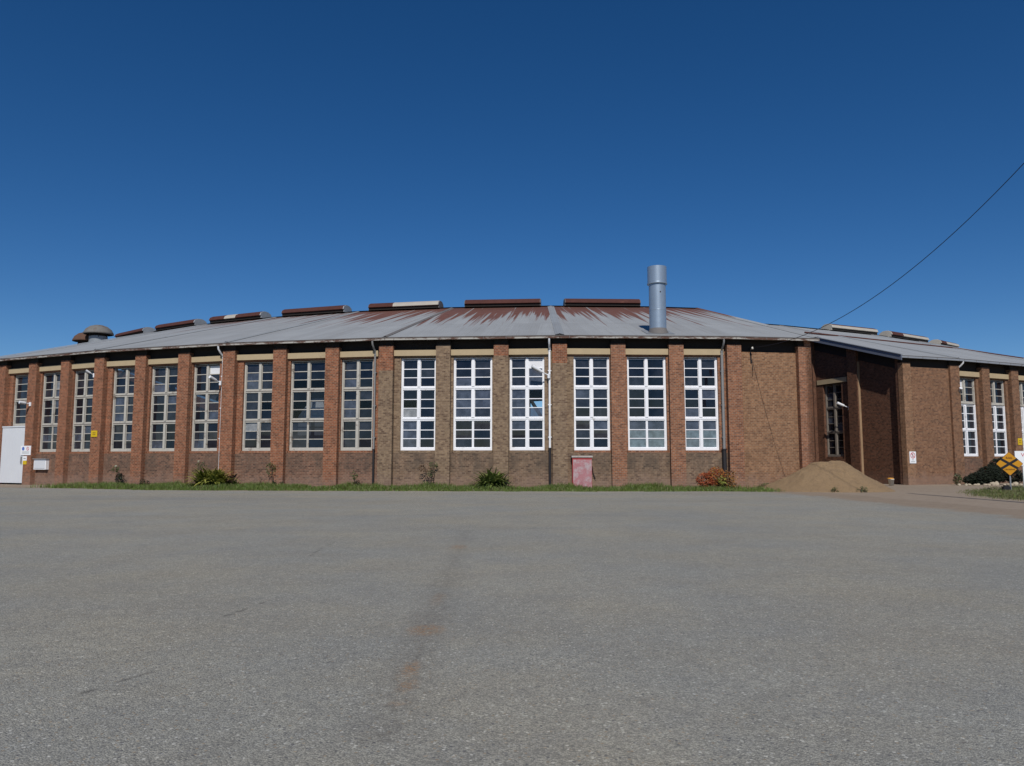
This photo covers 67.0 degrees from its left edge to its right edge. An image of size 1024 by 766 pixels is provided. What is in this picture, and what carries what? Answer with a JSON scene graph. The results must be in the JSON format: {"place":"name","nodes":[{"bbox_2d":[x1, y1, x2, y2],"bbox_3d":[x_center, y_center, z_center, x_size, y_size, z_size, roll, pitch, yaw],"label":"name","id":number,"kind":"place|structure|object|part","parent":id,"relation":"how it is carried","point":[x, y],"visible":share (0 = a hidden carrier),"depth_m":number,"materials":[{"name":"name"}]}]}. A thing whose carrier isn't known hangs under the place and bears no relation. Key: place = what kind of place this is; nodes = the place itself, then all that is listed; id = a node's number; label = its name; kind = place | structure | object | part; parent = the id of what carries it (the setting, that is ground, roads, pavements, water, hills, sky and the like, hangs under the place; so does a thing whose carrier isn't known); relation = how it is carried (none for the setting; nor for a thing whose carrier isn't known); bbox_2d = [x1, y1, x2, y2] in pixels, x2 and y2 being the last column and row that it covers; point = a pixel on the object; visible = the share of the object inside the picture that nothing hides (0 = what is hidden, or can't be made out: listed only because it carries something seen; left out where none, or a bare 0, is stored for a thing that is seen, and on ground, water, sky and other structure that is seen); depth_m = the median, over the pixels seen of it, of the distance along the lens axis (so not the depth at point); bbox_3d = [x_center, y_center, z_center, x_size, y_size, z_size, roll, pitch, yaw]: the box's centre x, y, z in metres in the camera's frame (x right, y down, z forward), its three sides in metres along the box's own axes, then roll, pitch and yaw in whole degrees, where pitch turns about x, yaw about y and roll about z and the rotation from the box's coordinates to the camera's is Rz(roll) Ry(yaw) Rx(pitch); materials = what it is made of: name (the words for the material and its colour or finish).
{"place":"outdoors","nodes":[
{"label":"outdoors","id":0,"kind":"place"},
{"bbox_2d":[0,487,1023,765],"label":"asphalt yard","id":1,"kind":"structure","parent":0,"point":[458,629],"depth_m":6.88,"materials":[{"name":"grey asphalt"}]},
{"bbox_2d":[0,483,1023,509],"bbox_3d":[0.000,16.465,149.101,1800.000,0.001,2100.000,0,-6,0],"label":"ground","id":2,"kind":"structure","parent":0,"point":[943,493],"depth_m":34.35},
{"bbox_2d":[111,465,124,483],"bbox_3d":[-22.887,5.391,44.870,0.883,1.284,0.416,0,-6,0],"label":"weed plant","id":3,"kind":"object","parent":2,"relation":"on","point":[118,476],"visible":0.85,"depth_m":44.87,"materials":[{"name":"green plant"}]},
{"bbox_2d":[195,461,208,471],"bbox_3d":[-17.102,5.064,42.914,0.964,1.546,0.417,0,-6,0],"label":"rose bush","id":4,"kind":"object","parent":2,"relation":"on","point":[200,466],"visible":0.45,"depth_m":42.95,"materials":[{"name":"green plant"}]},
{"bbox_2d":[178,467,236,486],"bbox_3d":[-16.327,5.090,41.975,3.677,1.231,3.306,0,-6,0],"label":"strap leaf plant","id":5,"kind":"object","parent":2,"relation":"on","point":[213,477],"visible":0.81,"depth_m":41.45,"materials":[{"name":"green plant"}]},
{"bbox_2d":[266,462,283,484],"bbox_3d":[-12.868,5.006,41.927,1.080,1.480,0.466,0,-6,0],"label":"weed plant","id":6,"kind":"object","parent":2,"relation":"on","point":[271,471],"visible":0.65,"depth_m":41.91,"materials":[{"name":"green plant"}]},
{"bbox_2d":[350,470,361,485],"bbox_3d":[-8.206,5.117,40.933,0.719,1.045,0.369,0,-6,0],"label":"weed plant","id":7,"kind":"object","parent":2,"relation":"on","point":[355,478],"visible":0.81,"depth_m":40.91,"materials":[{"name":"green plant"}]},
{"bbox_2d":[26,479,781,491],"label":"grass","id":8,"kind":"structure","parent":2,"relation":"on","point":[435,486],"depth_m":39.21,"materials":[{"name":"green plant"}]},
{"bbox_2d":[0,265,820,488],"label":"roundhouse building","id":9,"kind":"structure","parent":2,"relation":"on","point":[656,390],"depth_m":41.84,"materials":[{"name":"brown brick"}]},
{"bbox_2d":[0,426,24,482],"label":"door","id":10,"kind":"structure","parent":9,"relation":"in","point":[11,465],"depth_m":49.04,"materials":[{"name":"white metal"}]},
{"bbox_2d":[13,375,27,425],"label":"window","id":11,"kind":"structure","parent":9,"relation":"in","point":[21,386],"depth_m":49.94,"materials":[{"name":"paint"}]},
{"bbox_2d":[19,401,30,405],"bbox_3d":[-30.479,1.278,48.424,0.190,0.304,0.726,-4,-7,33],"label":"wall lamp","id":12,"kind":"object","parent":9,"relation":"attached to","point":[23,402],"visible":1,"depth_m":48.29,"materials":[{"name":"metal"}]},
{"bbox_2d":[23,456,26,463],"bbox_3d":[-30.490,4.834,48.388,0.360,0.520,0.025,-3,-6,25],"label":"notice","id":13,"kind":"object","parent":9,"relation":"attached to","point":[24,459],"visible":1,"depth_m":48.37,"materials":[{"name":"white paint"}]},
{"bbox_2d":[20,446,30,454],"bbox_3d":[-30.456,4.225,48.428,0.980,0.580,0.033,-3,-6,25],"label":"safety sign","id":14,"kind":"object","parent":9,"relation":"attached to","point":[25,450],"visible":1,"depth_m":48.41,"materials":[{"name":"white paint"}]},
{"bbox_2d":[32,458,49,469],"bbox_3d":[-29.237,5.024,47.976,1.240,0.680,0.290,-3,-6,25],"label":"meter box","id":15,"kind":"object","parent":9,"relation":"attached to","point":[41,463],"visible":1,"depth_m":47.83,"materials":[{"name":"white paint"}]},
{"bbox_2d":[34,461,44,467],"bbox_3d":[-29.270,5.047,47.904,1.000,0.480,0.025,-3,-6,25],"label":"door","id":16,"kind":"structure","parent":15,"relation":"in","point":[37,464],"depth_m":47.89,"materials":[{"name":"white metal"}]},
{"bbox_2d":[37,372,60,453],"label":"window","id":17,"kind":"structure","parent":9,"relation":"in","point":[50,406],"depth_m":48.52,"materials":[{"name":"paint"}]},
{"bbox_2d":[69,370,93,453],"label":"window","id":18,"kind":"structure","parent":9,"relation":"in","point":[82,416],"depth_m":47.21,"materials":[{"name":"paint"}]},
{"bbox_2d":[91,431,97,436],"bbox_3d":[-24.770,3.006,45.838,0.460,0.370,0.029,-2,-6,18],"label":"yellow sign","id":19,"kind":"object","parent":9,"relation":"attached to","point":[93,433],"visible":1,"depth_m":45.82,"materials":[{"name":"paint"}]},
{"bbox_2d":[108,368,134,453],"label":"window","id":20,"kind":"structure","parent":9,"relation":"in","point":[123,396],"depth_m":45.96,"materials":[{"name":"paint"}]},
{"bbox_2d":[147,366,177,453],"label":"window","id":21,"kind":"structure","parent":9,"relation":"in","point":[164,380],"depth_m":45.03,"materials":[{"name":"paint"}]},
{"bbox_2d":[189,364,219,452],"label":"window","id":22,"kind":"structure","parent":9,"relation":"in","point":[206,391],"depth_m":44.09,"materials":[{"name":"paint"}]},
{"bbox_2d":[209,375,221,384],"bbox_3d":[-16.561,-0.153,43.148,0.190,0.499,0.833,-3,-6,28],"label":"wall lamp","id":23,"kind":"object","parent":9,"relation":"attached to","point":[213,379],"visible":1,"depth_m":43.00,"materials":[{"name":"metal"}]},
{"bbox_2d":[241,362,272,452],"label":"window","id":24,"kind":"structure","parent":9,"relation":"in","point":[258,377],"depth_m":43.22,"materials":[{"name":"paint"}]},
{"bbox_2d":[287,360,324,452],"bbox_3d":[-11.225,1.301,42.571,2.220,5.090,0.310,-1,-6,12],"label":"window","id":25,"kind":"structure","parent":9,"relation":"in","point":[306,434],"depth_m":42.59,"materials":[{"name":"paint"}]},
{"bbox_2d":[340,359,373,452],"bbox_3d":[-8.389,1.243,41.993,1.990,5.090,0.310,-1,-6,12],"label":"window","id":26,"kind":"structure","parent":9,"relation":"in","point":[357,375],"depth_m":42.04,"materials":[{"name":"paint"}]},
{"bbox_2d":[398,358,435,452],"bbox_3d":[-5.014,1.194,41.511,2.050,5.090,0.310,0,-6,5],"label":"window","id":27,"kind":"structure","parent":9,"relation":"in","point":[418,383],"depth_m":41.53,"materials":[{"name":"white paint"}]},
{"bbox_2d":[453,357,492,452],"bbox_3d":[-2.089,1.170,41.271,2.220,5.090,0.310,0,-6,5],"label":"window","id":28,"kind":"structure","parent":9,"relation":"in","point":[472,431],"depth_m":41.30,"materials":[{"name":"white paint"}]},
{"bbox_2d":[510,357,544,452],"bbox_3d":[0.796,1.147,41.035,1.990,5.090,0.310,0,-6,5],"label":"window","id":29,"kind":"structure","parent":9,"relation":"in","point":[527,424],"depth_m":41.04,"materials":[{"name":"white paint"}]},
{"bbox_2d":[531,364,549,377],"bbox_3d":[1.497,-0.611,40.575,1.086,0.696,0.190,2,-6,-23],"label":"wall lamp","id":30,"kind":"object","parent":9,"relation":"attached to","point":[535,368],"visible":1,"depth_m":40.46,"materials":[{"name":"metal"}]},
{"bbox_2d":[574,357,610,452],"bbox_3d":[4.205,1.139,40.956,2.050,5.090,0.310,0,-6,-2],"label":"window","id":31,"kind":"structure","parent":9,"relation":"in","point":[591,376],"depth_m":40.99,"materials":[{"name":"white paint"}]},
{"bbox_2d":[627,357,668,452],"bbox_3d":[7.138,1.150,41.065,2.220,5.090,0.310,0,-6,-2],"label":"window","id":32,"kind":"structure","parent":9,"relation":"in","point":[646,434],"depth_m":41.05,"materials":[{"name":"white paint"}]},
{"bbox_2d":[684,357,720,452],"bbox_3d":[10.031,1.161,41.173,1.990,5.090,0.310,0,-6,-2],"label":"window","id":33,"kind":"structure","parent":9,"relation":"in","point":[700,373],"depth_m":41.21,"materials":[{"name":"white paint"}]},
{"bbox_2d":[750,347,753,375],"bbox_3d":[12.838,-1.153,41.291,0.146,1.542,0.389,0,-6,4],"label":"cable bracket","id":34,"kind":"object","parent":9,"relation":"attached to","point":[750,358],"visible":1,"depth_m":41.45,"materials":[{"name":"white plastic"}]},
{"bbox_2d":[419,462,437,483],"bbox_3d":[-4.384,4.851,40.425,1.077,1.463,0.418,0,-6,0],"label":"sapling","id":35,"kind":"object","parent":2,"relation":"on","point":[426,471],"visible":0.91,"depth_m":40.43,"materials":[{"name":"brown plant"}]},
{"bbox_2d":[466,466,511,487],"bbox_3d":[-0.962,4.841,39.578,3.175,1.247,3.082,0,-6,0],"label":"strap leaf plant","id":36,"kind":"object","parent":2,"relation":"on","point":[491,479],"visible":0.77,"depth_m":39.15,"materials":[{"name":"green plant"}]},
{"bbox_2d":[571,456,595,487],"bbox_3d":[3.727,4.654,40.229,1.286,1.730,0.400,0,-6,-2],"label":"red cupboard","id":37,"kind":"object","parent":2,"relation":"on","point":[582,468],"visible":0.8,"depth_m":40.06,"materials":[{"name":"paint"}]},
{"bbox_3d":[3.650,4.717,40.055,0.960,1.490,0.024,0,-6,-2],"label":"door","id":38,"kind":"part","parent":37,"relation":"part of","materials":[{"name":"red paint"}]},
{"bbox_2d":[696,467,737,486],"bbox_3d":[10.451,4.856,39.493,2.153,1.316,1.024,0,-6,0],"label":"russet shrub","id":39,"kind":"object","parent":2,"relation":"on","point":[711,480],"visible":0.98,"depth_m":39.29,"materials":[{"name":"red plant"}]},
{"bbox_2d":[764,460,894,491],"bbox_3d":[15.811,4.686,39.109,6.794,1.535,5.054,0,-6,0],"label":"sand pile","id":40,"kind":"object","parent":2,"relation":"on","point":[840,476],"visible":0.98,"depth_m":37.73,"materials":[{"name":"beige sand"}]},
{"bbox_2d":[768,324,1023,484],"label":"roundhouse wing","id":41,"kind":"structure","parent":2,"relation":"on","point":[900,395],"depth_m":51.12,"materials":[{"name":"brown brick"}]},
{"bbox_2d":[825,383,843,457],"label":"window","id":42,"kind":"structure","parent":41,"relation":"in","point":[834,419],"depth_m":54.64,"materials":[{"name":"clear glass"}]},
{"bbox_2d":[909,452,915,462],"bbox_3d":[24.928,4.628,48.090,0.510,0.730,0.034,2,-6,-19],"label":"prohibition sign","id":43,"kind":"object","parent":41,"relation":"attached to","point":[912,456],"visible":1,"depth_m":48.07,"materials":[{"name":"white paint"}]},
{"bbox_2d":[960,378,974,403],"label":"window","id":44,"kind":"structure","parent":41,"relation":"in","point":[967,393],"depth_m":51.10,"materials":[{"name":"paint"}]},
{"bbox_2d":[961,404,979,457],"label":"window","id":45,"kind":"structure","parent":41,"relation":"in","point":[969,425],"depth_m":50.80,"materials":[{"name":"white paint"}]},
{"bbox_2d":[990,380,1004,405],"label":"window","id":46,"kind":"structure","parent":41,"relation":"in","point":[997,390],"depth_m":52.43,"materials":[{"name":"paint"}]},
{"bbox_2d":[992,406,1007,457],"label":"window","id":47,"kind":"structure","parent":41,"relation":"in","point":[998,412],"depth_m":52.16,"materials":[{"name":"white paint"}]},
{"bbox_2d":[1019,382,1023,406],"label":"window","id":48,"kind":"structure","parent":41,"relation":"in","point":[1021,386],"depth_m":53.50,"materials":[{"name":"paint"}]},
{"bbox_2d":[1020,407,1023,450],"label":"window","id":49,"kind":"structure","parent":41,"relation":"in","point":[1022,408],"depth_m":53.28,"materials":[{"name":"white paint"}]},
{"bbox_2d":[962,457,1022,484],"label":"conifer shrub","id":50,"kind":"object","parent":2,"relation":"on","point":[990,472],"visible":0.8,"depth_m":48.16,"materials":[{"name":"green plant"}]},
{"bbox_2d":[1001,485,1010,490],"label":"black block","id":51,"kind":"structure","parent":2,"relation":"on","point":[1004,487],"depth_m":38.84,"materials":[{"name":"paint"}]},
{"bbox_2d":[996,452,1022,489],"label":"railway crossing sign","id":52,"kind":"object","parent":2,"relation":"on","point":[1009,463],"visible":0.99,"depth_m":39.12,"materials":[{"name":"yellow metal"}]},
{"bbox_2d":[1014,451,1023,487],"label":"white signboard","id":53,"kind":"object","parent":2,"relation":"on","point":[1019,455],"visible":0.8,"depth_m":42.12,"materials":[{"name":"paint"}]},
{"bbox_3d":[18.512,-4.494,19.153,0.300,16.168,0.300,0,-6,0],"label":"cable pole","id":54,"kind":"object","parent":2,"relation":"on","visible":0},
{"bbox_2d":[753,163,1023,347],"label":"overhead cable","id":55,"kind":"object","parent":54,"relation":"attached to","point":[912,268],"visible":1,"depth_m":30.04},
{"bbox_2d":[0,0,1023,406],"label":"sky","id":56,"kind":"structure","parent":0,"point":[783,162],"materials":[{"name":"blue"}]},
{"bbox_2d":[887,478,893,485],"bbox_3d":[22.730,5.915,46.391,0.400,0.470,0.380,0,-6,0],"label":"plastic bucket","id":57,"kind":"object","parent":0,"point":[891,481],"visible":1,"depth_m":46.26,"materials":[{"name":"grey plastic"}]},
{"bbox_2d":[952,473,961,484],"bbox_3d":[27.292,5.891,47.346,0.612,0.781,0.585,0,-6,0],"label":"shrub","id":58,"kind":"object","parent":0,"point":[958,478],"visible":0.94,"depth_m":47.25,"materials":[{"name":"green plant"}]},
{"bbox_2d":[956,485,1023,500],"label":"grass","id":59,"kind":"structure","parent":0,"point":[1016,494],"depth_m":35.06,"materials":[{"name":"green plant"}]}
]}

